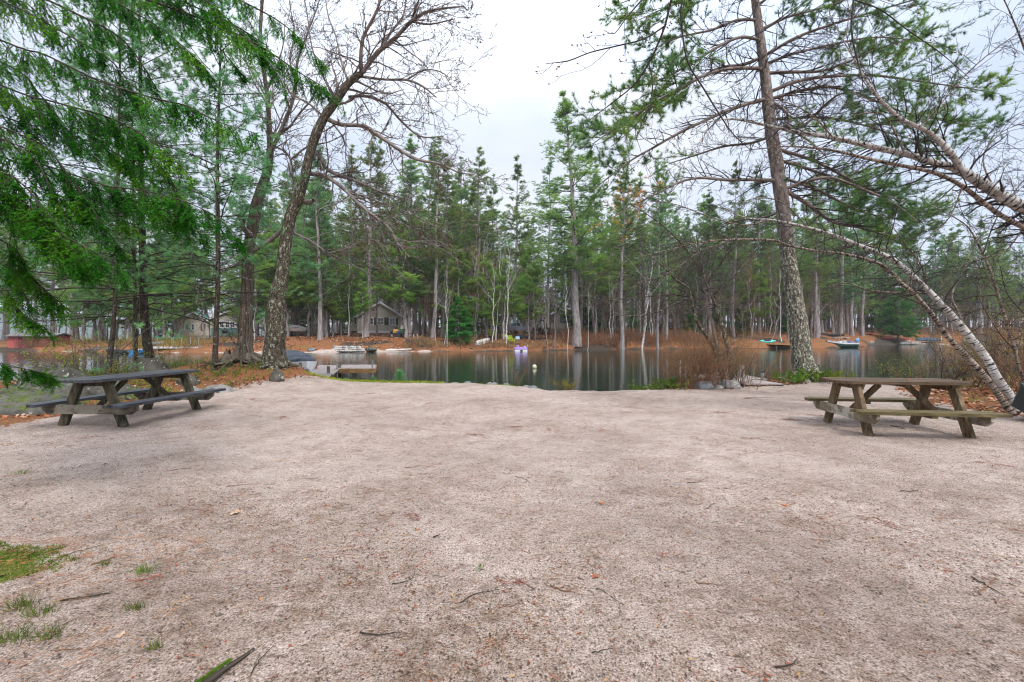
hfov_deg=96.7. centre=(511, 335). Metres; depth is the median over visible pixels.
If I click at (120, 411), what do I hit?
picnic table
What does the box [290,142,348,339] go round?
white pine
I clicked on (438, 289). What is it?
budding tree
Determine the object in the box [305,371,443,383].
grass
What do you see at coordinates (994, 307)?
young pine
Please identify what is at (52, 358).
shrub
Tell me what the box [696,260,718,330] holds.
bare tree
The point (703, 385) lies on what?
boulder
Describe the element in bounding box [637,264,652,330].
birch tree
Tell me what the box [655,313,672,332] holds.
fir tree
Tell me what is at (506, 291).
birch tree
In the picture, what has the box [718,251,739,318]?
bare tree
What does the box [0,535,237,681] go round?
fallen needles
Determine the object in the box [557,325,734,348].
brush
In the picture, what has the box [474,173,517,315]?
white pine
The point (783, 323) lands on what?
fir tree
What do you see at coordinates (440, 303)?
young pine
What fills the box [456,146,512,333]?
white pine
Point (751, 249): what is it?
white pine
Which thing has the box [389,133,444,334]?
white pine
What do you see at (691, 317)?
fir tree
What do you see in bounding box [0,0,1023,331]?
sky
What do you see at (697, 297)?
bare tree
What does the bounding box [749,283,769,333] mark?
bare sapling
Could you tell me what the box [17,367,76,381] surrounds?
boulder
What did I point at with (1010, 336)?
bare tree
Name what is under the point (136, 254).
white pine
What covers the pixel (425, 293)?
budding tree
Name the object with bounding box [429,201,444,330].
white pine
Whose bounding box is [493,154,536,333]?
white pine
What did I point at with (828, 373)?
shrub
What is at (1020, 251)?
white pine
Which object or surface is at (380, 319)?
window
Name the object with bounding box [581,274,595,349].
birch tree
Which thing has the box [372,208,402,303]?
white pine
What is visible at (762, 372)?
dock post
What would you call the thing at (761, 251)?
white pine
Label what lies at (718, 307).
budding tree
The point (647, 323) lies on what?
fir tree
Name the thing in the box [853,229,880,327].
white pine
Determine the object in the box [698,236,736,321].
white pine
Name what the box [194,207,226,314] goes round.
white pine
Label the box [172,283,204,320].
young pine
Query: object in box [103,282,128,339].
young pine
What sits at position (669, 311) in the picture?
young pine
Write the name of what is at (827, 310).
white pine
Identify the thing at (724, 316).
bare sapling
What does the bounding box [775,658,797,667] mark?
fallen twig
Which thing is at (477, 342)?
canoe
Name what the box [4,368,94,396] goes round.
boulder
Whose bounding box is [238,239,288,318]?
young pine
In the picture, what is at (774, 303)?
budding tree
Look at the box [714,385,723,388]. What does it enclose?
boulder
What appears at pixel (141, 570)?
grass tuft
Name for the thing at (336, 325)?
white pine
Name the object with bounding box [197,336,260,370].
hollow stump
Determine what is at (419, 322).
white pine
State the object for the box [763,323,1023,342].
brush
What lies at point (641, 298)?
bare tree
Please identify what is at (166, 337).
canoe
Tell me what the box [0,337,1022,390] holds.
lake water
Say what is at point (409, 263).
white pine
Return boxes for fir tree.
[152,321,174,336]
[290,306,316,332]
[436,299,450,331]
[442,296,479,343]
[443,279,474,335]
[470,303,481,334]
[492,308,508,333]
[522,303,538,326]
[567,297,605,334]
[597,293,618,330]
[626,299,642,329]
[636,300,655,332]
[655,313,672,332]
[682,292,703,333]
[697,281,729,333]
[730,294,753,334]
[762,281,786,332]
[856,276,913,331]
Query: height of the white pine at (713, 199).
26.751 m
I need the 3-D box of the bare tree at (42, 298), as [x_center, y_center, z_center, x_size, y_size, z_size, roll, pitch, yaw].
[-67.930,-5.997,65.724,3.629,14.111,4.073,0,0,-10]
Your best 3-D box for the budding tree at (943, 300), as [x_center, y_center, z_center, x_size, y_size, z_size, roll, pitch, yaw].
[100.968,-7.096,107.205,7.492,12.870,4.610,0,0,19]
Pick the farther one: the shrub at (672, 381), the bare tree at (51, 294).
the bare tree at (51, 294)
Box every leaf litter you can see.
[0,361,322,426]
[219,332,739,349]
[646,379,819,389]
[895,378,1023,416]
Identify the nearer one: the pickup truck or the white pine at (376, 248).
the pickup truck
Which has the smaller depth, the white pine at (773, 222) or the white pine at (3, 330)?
the white pine at (3, 330)
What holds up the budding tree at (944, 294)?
on the ground at (898, 625)
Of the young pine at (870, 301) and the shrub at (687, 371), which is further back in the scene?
the young pine at (870, 301)
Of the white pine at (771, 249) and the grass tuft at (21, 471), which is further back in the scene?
the white pine at (771, 249)
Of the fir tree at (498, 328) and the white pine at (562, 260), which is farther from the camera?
the white pine at (562, 260)
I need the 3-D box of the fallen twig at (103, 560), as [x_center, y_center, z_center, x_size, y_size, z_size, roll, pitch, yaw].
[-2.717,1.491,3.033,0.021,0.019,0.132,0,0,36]
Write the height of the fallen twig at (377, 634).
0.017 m
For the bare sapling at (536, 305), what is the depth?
64.39 m
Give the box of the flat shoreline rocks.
[714,376,783,385]
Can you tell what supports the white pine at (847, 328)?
on the ground at (898, 625)
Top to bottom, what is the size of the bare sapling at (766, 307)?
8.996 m
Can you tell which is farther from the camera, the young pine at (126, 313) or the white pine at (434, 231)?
the white pine at (434, 231)
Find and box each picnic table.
[26,369,225,426]
[804,377,1012,438]
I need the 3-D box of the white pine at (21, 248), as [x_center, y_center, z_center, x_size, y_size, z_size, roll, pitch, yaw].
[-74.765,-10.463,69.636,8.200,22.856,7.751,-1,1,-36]
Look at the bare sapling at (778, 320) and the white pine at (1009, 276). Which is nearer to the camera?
the bare sapling at (778, 320)
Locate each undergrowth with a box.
[0,355,308,404]
[931,374,1019,402]
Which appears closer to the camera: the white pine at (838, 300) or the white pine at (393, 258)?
the white pine at (393, 258)
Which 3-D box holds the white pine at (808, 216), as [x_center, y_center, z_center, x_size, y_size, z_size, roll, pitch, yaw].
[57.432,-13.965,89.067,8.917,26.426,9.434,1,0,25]
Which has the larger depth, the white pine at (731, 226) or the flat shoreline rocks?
the white pine at (731, 226)
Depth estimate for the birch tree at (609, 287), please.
66.09 m
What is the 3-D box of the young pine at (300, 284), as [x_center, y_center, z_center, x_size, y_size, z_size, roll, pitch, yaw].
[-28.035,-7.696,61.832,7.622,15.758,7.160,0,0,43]
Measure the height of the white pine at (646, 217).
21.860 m
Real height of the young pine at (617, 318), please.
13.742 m
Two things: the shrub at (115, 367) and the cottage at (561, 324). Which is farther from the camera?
the cottage at (561, 324)
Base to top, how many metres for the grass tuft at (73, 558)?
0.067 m
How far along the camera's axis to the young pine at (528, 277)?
63.49 m
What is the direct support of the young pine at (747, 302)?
on the ground at (898, 625)
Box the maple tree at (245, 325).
[165,0,349,365]
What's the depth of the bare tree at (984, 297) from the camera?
108.75 m
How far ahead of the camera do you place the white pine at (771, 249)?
90.26 m
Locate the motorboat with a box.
[826,338,859,347]
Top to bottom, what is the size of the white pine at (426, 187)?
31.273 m
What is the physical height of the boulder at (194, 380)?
0.624 m
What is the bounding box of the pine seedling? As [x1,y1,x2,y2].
[393,369,408,380]
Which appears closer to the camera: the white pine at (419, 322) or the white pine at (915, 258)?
the white pine at (419, 322)
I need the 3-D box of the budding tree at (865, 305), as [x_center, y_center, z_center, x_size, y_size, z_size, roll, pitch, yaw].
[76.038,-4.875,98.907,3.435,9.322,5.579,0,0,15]
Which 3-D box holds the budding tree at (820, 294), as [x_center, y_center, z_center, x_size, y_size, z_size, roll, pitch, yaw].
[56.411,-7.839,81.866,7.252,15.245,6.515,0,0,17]
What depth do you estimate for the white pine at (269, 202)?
76.68 m
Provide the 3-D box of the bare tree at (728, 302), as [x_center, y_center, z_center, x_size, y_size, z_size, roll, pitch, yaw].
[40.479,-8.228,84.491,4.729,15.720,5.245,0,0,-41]
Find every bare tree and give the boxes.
[24,247,49,328]
[34,275,65,332]
[39,263,57,332]
[106,312,111,339]
[132,231,162,337]
[419,263,434,334]
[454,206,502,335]
[511,239,532,333]
[531,286,552,350]
[549,269,569,349]
[558,225,594,299]
[577,231,600,331]
[624,255,650,331]
[652,226,682,334]
[671,255,710,330]
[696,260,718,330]
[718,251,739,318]
[720,269,747,334]
[722,262,738,332]
[729,289,748,343]
[731,229,767,332]
[735,246,750,332]
[753,233,784,331]
[775,275,801,339]
[808,271,823,338]
[811,250,856,336]
[899,154,1023,382]
[918,156,1023,380]
[971,257,997,328]
[980,268,1006,333]
[1008,289,1022,321]
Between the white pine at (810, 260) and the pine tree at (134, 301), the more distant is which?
the white pine at (810, 260)
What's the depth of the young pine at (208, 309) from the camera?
81.24 m
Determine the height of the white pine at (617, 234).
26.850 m
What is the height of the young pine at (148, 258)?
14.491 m
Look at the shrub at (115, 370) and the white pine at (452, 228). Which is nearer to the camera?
the shrub at (115, 370)
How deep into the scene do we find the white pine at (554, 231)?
89.88 m
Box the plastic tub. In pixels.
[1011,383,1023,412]
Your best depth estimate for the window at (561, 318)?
78.97 m
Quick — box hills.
[0,307,756,336]
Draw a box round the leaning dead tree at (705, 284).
[582,182,794,380]
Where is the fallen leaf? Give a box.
[115,630,125,637]
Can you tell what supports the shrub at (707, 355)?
on the ground at (898, 625)
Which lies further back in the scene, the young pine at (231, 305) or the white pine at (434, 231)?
the white pine at (434, 231)
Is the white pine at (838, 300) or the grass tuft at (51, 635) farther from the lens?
the white pine at (838, 300)
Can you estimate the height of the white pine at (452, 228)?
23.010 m
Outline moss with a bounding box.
[0,540,71,582]
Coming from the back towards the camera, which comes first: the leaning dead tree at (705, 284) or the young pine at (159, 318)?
the young pine at (159, 318)
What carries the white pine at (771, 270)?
on the ground at (898, 625)
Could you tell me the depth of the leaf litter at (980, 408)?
10.35 m
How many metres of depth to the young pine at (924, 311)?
110.53 m
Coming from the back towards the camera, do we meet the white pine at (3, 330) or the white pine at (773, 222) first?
the white pine at (773, 222)
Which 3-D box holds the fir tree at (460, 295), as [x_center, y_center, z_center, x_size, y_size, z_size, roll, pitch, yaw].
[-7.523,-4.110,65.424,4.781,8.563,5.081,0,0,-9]
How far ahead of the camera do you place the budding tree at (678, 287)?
80.73 m
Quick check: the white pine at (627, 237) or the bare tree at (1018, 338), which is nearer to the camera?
the bare tree at (1018, 338)
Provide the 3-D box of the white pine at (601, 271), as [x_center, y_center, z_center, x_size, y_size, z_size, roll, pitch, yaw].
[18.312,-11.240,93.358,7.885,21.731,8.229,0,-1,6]
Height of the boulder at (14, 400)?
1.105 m
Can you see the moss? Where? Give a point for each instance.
(33, 555)
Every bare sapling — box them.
[418,274,438,336]
[423,283,440,335]
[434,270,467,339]
[491,282,510,338]
[521,268,545,341]
[529,279,549,332]
[600,285,615,333]
[601,273,618,334]
[617,271,644,330]
[695,272,723,335]
[718,293,733,336]
[731,298,749,342]
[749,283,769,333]
[762,284,776,334]
[768,304,786,339]
[824,286,848,338]
[830,287,849,326]
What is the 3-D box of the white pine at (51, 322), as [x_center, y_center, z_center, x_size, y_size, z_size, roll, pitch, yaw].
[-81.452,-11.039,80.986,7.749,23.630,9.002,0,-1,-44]
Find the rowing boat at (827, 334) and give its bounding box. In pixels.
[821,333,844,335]
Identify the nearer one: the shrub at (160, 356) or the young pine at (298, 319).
the shrub at (160, 356)
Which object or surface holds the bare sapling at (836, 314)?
on the ground at (898, 625)
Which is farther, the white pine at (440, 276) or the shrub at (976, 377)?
the white pine at (440, 276)
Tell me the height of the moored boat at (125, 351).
0.966 m
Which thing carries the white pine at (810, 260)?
on the ground at (898, 625)
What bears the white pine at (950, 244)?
on the ground at (898, 625)
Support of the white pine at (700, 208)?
on the ground at (898, 625)
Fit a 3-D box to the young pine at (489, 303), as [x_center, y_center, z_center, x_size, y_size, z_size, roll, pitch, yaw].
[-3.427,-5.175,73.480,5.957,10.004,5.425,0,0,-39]
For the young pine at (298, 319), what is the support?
on the ground at (898, 625)
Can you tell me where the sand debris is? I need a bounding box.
[0,390,1023,681]
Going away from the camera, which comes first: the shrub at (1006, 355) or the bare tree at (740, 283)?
the shrub at (1006, 355)
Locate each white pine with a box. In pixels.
[0,189,13,340]
[0,201,22,334]
[0,212,20,260]
[0,220,54,332]
[0,221,12,339]
[1,212,35,332]
[5,240,52,331]
[36,255,66,332]
[37,187,95,340]
[44,213,92,340]
[83,166,114,340]
[86,206,127,337]
[108,219,149,338]
[111,219,146,336]
[136,212,187,335]
[159,181,209,301]
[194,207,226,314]
[208,163,273,313]
[231,201,277,336]
[258,180,280,332]
[262,152,320,335]
[266,171,299,334]
[274,176,308,334]
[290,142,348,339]
[295,165,330,334]
[296,146,352,334]
[296,147,347,335]
[306,186,352,304]
[329,133,410,336]
[331,232,344,332]
[332,144,375,332]
[334,208,363,332]
[339,203,378,292]
[354,197,388,298]
[366,207,398,307]
[368,139,392,334]
[372,194,405,309]
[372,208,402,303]
[373,213,404,311]
[380,160,434,336]
[388,215,411,325]
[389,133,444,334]
[396,207,429,332]
[399,136,451,333]
[401,137,468,337]
[415,213,442,326]
[419,153,470,336]
[425,202,440,331]
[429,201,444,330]
[432,173,470,293]
[439,156,485,285]
[439,196,468,290]
[448,186,491,295]
[454,177,495,299]
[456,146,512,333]
[458,184,485,333]
[468,191,513,332]
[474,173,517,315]
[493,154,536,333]
[498,213,520,289]
[505,206,527,317]
[511,89,620,346]
[512,213,548,326]
[512,217,537,278]
[514,225,529,311]
[528,151,568,326]
[544,204,588,308]
[547,229,569,307]
[562,197,600,329]
[567,0,1016,380]
[582,161,615,332]
[585,148,655,349]
[594,228,618,332]
[597,230,612,319]
[598,206,630,330]
[602,179,653,330]
[606,206,633,329]
[619,210,636,278]
[626,172,653,333]
[629,209,655,331]
[636,149,680,348]
[639,202,674,331]
[641,161,686,339]
[657,218,685,329]
[664,209,687,330]
[672,221,694,334]
[673,213,700,325]
[676,211,698,292]
[681,194,722,335]
[683,189,741,335]
[689,201,724,327]
[693,212,726,292]
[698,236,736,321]
[706,197,724,319]
[716,159,751,335]
[717,224,740,328]
[724,211,747,321]
[727,214,761,325]
[731,209,759,326]
[736,208,768,324]
[737,164,780,333]
[750,192,774,329]
[755,202,781,328]
[762,203,814,330]
[762,215,782,328]
[762,232,784,315]
[793,199,825,294]
[794,163,847,337]
[795,191,843,335]
[796,198,855,332]
[796,214,832,320]
[809,162,875,336]
[824,240,839,330]
[826,213,848,332]
[827,171,885,335]
[829,227,873,333]
[838,231,859,330]
[845,184,889,335]
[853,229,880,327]
[870,223,906,315]
[873,221,898,331]
[889,246,919,330]
[902,226,923,313]
[914,220,961,332]
[919,243,940,326]
[923,234,961,326]
[937,227,967,327]
[937,237,966,334]
[942,234,965,328]
[942,241,972,329]
[945,223,972,329]
[955,216,1009,333]
[964,244,982,328]
[966,249,976,327]
[975,240,1005,329]
[976,223,1023,330]
[976,235,1017,329]
[994,235,1023,328]
[994,240,1020,328]
[1006,245,1023,328]
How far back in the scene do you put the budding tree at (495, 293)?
63.67 m
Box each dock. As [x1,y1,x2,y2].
[299,360,376,377]
[679,360,767,384]
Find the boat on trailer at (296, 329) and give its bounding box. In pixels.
[285,325,311,335]
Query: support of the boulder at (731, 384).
on the ground at (898, 625)
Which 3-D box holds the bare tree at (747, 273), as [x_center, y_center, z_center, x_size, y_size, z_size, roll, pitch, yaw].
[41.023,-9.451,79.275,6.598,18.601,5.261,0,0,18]
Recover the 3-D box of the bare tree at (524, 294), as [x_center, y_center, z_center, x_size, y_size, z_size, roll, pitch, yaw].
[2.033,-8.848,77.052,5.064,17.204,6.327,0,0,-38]
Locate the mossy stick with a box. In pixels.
[194,647,254,681]
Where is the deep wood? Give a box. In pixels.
[213,240,1023,336]
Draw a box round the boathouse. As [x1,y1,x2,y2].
[4,333,73,347]
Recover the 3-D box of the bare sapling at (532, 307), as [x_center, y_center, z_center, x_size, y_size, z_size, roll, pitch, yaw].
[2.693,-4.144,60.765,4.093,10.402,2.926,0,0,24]
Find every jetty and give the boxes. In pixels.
[73,344,116,352]
[153,337,198,351]
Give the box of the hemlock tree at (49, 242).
[0,0,346,395]
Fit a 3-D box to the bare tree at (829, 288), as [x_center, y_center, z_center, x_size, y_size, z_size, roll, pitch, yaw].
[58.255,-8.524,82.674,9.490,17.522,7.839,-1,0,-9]
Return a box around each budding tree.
[406,260,438,335]
[407,250,432,324]
[416,272,433,324]
[430,269,453,311]
[455,245,494,336]
[488,257,518,333]
[535,0,1004,194]
[552,243,606,334]
[604,273,635,330]
[632,268,656,333]
[669,248,687,332]
[710,287,724,336]
[719,241,757,338]
[734,259,759,335]
[737,248,781,336]
[771,278,784,335]
[801,274,818,321]
[804,270,826,335]
[807,253,843,331]
[824,265,857,326]
[853,293,871,317]
[896,269,926,314]
[926,280,964,332]
[930,275,979,322]
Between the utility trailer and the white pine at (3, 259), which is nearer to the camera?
the utility trailer
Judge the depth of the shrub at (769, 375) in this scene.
14.86 m
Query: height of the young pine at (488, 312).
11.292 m
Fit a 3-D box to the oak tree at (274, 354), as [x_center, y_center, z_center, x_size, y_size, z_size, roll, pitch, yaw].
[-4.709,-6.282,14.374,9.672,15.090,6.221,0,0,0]
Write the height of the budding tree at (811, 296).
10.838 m
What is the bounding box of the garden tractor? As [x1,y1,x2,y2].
[532,320,549,334]
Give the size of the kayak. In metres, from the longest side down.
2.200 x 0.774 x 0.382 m
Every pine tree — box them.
[0,0,272,373]
[0,0,276,357]
[56,110,210,360]
[86,0,317,384]
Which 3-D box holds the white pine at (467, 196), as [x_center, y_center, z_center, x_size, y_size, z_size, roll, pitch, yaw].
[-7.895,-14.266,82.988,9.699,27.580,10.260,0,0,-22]
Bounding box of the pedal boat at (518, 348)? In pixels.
[514,345,526,350]
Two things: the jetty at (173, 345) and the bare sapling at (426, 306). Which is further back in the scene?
the bare sapling at (426, 306)
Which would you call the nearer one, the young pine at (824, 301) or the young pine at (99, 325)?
the young pine at (99, 325)
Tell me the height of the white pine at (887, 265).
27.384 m
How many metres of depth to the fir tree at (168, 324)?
83.31 m
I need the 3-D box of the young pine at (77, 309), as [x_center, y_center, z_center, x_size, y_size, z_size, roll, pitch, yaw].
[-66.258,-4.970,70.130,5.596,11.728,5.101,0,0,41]
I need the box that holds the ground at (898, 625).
[0,327,1023,681]
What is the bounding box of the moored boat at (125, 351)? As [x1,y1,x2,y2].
[106,349,141,353]
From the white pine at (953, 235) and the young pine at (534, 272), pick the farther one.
the white pine at (953, 235)
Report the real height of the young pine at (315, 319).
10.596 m
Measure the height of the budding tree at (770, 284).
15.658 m
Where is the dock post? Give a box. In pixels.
[760,370,764,380]
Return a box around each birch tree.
[253,269,264,338]
[337,242,352,335]
[429,266,447,341]
[434,258,455,345]
[438,287,453,343]
[462,248,492,337]
[476,250,503,341]
[477,222,496,336]
[486,223,513,339]
[490,224,520,343]
[500,249,519,337]
[555,260,572,349]
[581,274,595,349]
[586,260,605,334]
[599,155,1023,415]
[600,244,627,341]
[604,229,670,349]
[605,252,623,334]
[632,267,644,330]
[636,248,660,342]
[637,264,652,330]
[691,0,1023,299]
[724,258,742,333]
[757,259,775,333]
[768,254,796,341]
[803,276,830,332]
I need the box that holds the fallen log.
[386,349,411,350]
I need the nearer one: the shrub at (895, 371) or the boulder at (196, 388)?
the boulder at (196, 388)
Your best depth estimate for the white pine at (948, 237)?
123.31 m
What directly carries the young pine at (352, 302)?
on the ground at (898, 625)
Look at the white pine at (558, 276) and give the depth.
90.83 m
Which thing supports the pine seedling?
on the ground at (898, 625)
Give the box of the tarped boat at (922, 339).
[915,337,940,340]
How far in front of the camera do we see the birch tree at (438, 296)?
57.83 m
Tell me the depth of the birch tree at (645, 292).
67.24 m
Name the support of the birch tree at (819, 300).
on the ground at (898, 625)
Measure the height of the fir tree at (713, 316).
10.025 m
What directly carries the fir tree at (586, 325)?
on the ground at (898, 625)
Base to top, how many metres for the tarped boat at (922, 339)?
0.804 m
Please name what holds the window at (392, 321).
in the cottage at (387, 320)
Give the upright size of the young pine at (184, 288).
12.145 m
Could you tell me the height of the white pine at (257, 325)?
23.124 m
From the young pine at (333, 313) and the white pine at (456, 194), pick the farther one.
the white pine at (456, 194)
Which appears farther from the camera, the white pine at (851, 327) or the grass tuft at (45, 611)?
the white pine at (851, 327)
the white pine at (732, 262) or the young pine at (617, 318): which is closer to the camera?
the young pine at (617, 318)
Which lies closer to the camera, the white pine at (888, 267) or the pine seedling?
the pine seedling
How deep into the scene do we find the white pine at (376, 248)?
91.94 m
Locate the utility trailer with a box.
[391,332,409,336]
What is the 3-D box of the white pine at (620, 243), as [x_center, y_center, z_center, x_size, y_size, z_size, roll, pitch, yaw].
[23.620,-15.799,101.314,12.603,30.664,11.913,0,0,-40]
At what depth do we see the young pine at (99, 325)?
66.13 m
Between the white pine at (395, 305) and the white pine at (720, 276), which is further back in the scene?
the white pine at (720, 276)
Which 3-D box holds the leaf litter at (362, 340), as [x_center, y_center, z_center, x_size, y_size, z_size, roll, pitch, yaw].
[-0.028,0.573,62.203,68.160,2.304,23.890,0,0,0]
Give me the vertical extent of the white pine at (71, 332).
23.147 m
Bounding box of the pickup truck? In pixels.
[499,322,532,332]
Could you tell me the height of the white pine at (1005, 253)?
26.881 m
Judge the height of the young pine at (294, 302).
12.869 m
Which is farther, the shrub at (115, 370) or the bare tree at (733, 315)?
the bare tree at (733, 315)
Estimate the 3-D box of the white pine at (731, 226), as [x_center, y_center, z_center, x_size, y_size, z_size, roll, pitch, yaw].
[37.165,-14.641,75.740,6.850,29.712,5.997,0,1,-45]
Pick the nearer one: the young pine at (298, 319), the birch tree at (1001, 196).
the birch tree at (1001, 196)
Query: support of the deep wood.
on the ground at (898, 625)
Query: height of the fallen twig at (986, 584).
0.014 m
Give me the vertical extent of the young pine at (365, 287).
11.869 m
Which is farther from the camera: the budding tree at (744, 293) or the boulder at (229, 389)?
the budding tree at (744, 293)
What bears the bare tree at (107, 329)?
on the ground at (898, 625)
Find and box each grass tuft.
[0,588,45,614]
[0,618,49,645]
[5,468,33,474]
[19,596,73,621]
[23,618,71,642]
[62,551,83,562]
[94,557,111,566]
[121,596,152,612]
[124,559,160,574]
[141,637,165,649]
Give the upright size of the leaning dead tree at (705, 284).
6.249 m
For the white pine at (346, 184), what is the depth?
73.80 m
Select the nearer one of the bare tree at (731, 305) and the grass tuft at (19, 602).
the grass tuft at (19, 602)
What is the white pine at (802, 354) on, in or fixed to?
on the ground at (898, 625)
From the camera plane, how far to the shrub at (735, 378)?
13.50 m
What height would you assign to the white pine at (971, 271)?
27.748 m
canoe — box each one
[155,336,180,340]
[475,338,489,345]
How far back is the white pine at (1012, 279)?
125.37 m
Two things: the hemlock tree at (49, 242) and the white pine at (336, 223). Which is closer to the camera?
the hemlock tree at (49, 242)
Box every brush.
[13,332,237,350]
[403,335,566,350]
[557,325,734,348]
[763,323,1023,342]
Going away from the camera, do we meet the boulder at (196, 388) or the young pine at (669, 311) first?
the boulder at (196, 388)
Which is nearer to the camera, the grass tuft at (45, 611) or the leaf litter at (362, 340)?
the grass tuft at (45, 611)
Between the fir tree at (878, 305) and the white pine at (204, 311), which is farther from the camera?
the fir tree at (878, 305)
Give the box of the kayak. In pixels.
[759,339,775,342]
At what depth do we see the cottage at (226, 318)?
76.88 m
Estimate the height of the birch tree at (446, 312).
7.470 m
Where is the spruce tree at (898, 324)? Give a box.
[870,287,928,341]
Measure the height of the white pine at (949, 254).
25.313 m
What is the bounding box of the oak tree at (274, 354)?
[233,0,516,368]
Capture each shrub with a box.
[11,321,147,377]
[17,329,106,371]
[55,340,141,381]
[69,329,164,375]
[156,342,195,367]
[511,365,527,385]
[550,378,578,390]
[627,379,675,389]
[637,313,794,389]
[642,324,735,390]
[650,372,691,389]
[705,329,760,383]
[760,355,794,380]
[771,364,854,382]
[774,366,820,383]
[864,353,937,377]
[874,339,974,378]
[876,331,1016,383]
[916,316,1022,386]
[919,285,1023,389]
[920,269,1023,394]
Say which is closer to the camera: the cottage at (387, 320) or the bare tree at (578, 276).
the bare tree at (578, 276)
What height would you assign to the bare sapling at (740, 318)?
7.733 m
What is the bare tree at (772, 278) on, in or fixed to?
on the ground at (898, 625)
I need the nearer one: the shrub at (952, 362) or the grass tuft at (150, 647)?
the grass tuft at (150, 647)
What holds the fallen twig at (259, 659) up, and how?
on the ground at (898, 625)
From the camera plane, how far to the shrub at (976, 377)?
12.44 m
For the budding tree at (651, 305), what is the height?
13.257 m
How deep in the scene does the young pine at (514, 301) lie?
61.63 m
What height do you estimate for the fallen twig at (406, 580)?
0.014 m
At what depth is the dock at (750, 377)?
16.55 m
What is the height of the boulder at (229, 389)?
0.516 m
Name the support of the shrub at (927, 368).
on the ground at (898, 625)
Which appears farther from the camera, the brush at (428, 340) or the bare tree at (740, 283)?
the bare tree at (740, 283)
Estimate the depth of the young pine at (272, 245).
61.23 m
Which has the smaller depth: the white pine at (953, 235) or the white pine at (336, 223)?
the white pine at (336, 223)
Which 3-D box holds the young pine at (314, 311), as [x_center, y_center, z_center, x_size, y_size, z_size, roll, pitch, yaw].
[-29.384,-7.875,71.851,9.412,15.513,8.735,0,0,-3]
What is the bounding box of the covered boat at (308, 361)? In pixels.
[286,350,316,370]
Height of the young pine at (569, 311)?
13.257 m
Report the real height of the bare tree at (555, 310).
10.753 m
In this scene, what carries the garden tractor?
on the ground at (898, 625)
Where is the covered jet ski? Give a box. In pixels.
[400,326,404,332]
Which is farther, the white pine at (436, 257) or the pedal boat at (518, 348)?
the white pine at (436, 257)
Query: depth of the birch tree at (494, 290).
58.89 m
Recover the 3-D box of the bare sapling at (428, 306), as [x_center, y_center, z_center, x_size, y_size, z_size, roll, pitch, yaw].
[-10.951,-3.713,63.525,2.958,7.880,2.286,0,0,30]
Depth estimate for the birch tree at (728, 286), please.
82.10 m
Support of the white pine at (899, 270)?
on the ground at (898, 625)
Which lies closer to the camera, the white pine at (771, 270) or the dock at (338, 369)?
the dock at (338, 369)
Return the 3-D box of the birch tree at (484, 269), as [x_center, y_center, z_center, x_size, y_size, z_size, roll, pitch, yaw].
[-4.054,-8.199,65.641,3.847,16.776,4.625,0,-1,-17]
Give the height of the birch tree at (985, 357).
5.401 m
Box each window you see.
[370,317,373,324]
[378,317,383,324]
[389,317,395,324]
[560,315,569,322]
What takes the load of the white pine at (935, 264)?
on the ground at (898, 625)
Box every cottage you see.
[173,312,209,338]
[208,311,254,337]
[342,302,402,332]
[550,306,571,333]
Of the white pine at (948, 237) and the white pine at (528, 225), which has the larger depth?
the white pine at (948, 237)
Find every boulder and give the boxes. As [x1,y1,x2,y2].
[0,387,83,415]
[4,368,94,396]
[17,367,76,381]
[89,381,141,395]
[128,357,168,372]
[176,374,200,385]
[183,386,202,391]
[203,384,233,392]
[269,369,284,381]
[365,347,376,351]
[695,381,713,389]
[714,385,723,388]
[719,379,740,388]
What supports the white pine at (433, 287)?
on the ground at (898, 625)
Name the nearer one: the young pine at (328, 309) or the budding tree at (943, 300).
the young pine at (328, 309)
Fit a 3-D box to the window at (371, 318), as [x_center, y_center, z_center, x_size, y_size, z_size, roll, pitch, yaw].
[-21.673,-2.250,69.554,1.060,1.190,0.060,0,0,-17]
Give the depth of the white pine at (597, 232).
73.17 m
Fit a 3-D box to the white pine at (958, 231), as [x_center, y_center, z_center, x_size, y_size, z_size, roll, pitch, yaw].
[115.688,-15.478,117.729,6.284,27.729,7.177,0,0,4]
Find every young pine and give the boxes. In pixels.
[49,273,109,342]
[55,244,120,340]
[59,281,96,331]
[66,255,128,340]
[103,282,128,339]
[103,283,150,338]
[104,254,153,337]
[126,241,188,336]
[131,238,195,336]
[138,266,185,336]
[151,239,197,336]
[156,270,203,336]
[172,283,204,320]
[175,256,235,338]
[179,251,214,310]
[214,255,262,332]
[232,227,305,329]
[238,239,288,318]
[254,245,294,337]
[254,249,311,336]
[287,223,333,335]
[290,244,317,334]
[300,231,356,337]
[301,245,357,328]
[304,304,317,333]
[323,289,345,336]
[329,271,360,333]
[330,273,356,334]
[336,266,363,334]
[352,272,373,337]
[355,268,378,309]
[358,223,439,337]
[405,257,440,332]
[420,278,457,331]
[432,246,483,338]
[469,257,511,337]
[471,269,490,332]
[476,276,507,332]
[484,259,527,338]
[487,257,519,333]
[498,281,516,332]
[508,242,548,331]
[513,273,547,339]
[551,262,597,330]
[568,239,627,334]
[604,270,635,330]
[645,261,679,333]
[654,286,674,333]
[718,285,739,331]
[731,258,776,335]
[736,279,767,313]
[775,280,808,312]
[782,267,822,318]
[813,290,834,332]
[853,276,882,331]
[897,298,915,322]
[917,297,939,322]
[982,296,1008,328]
[1002,287,1023,329]
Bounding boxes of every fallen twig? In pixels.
[53,647,82,650]
[60,593,110,601]
[91,556,116,564]
[251,645,273,673]
[359,630,398,635]
[392,569,415,583]
[459,589,497,602]
[550,585,582,594]
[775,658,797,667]
[970,576,1004,595]
[978,581,995,594]

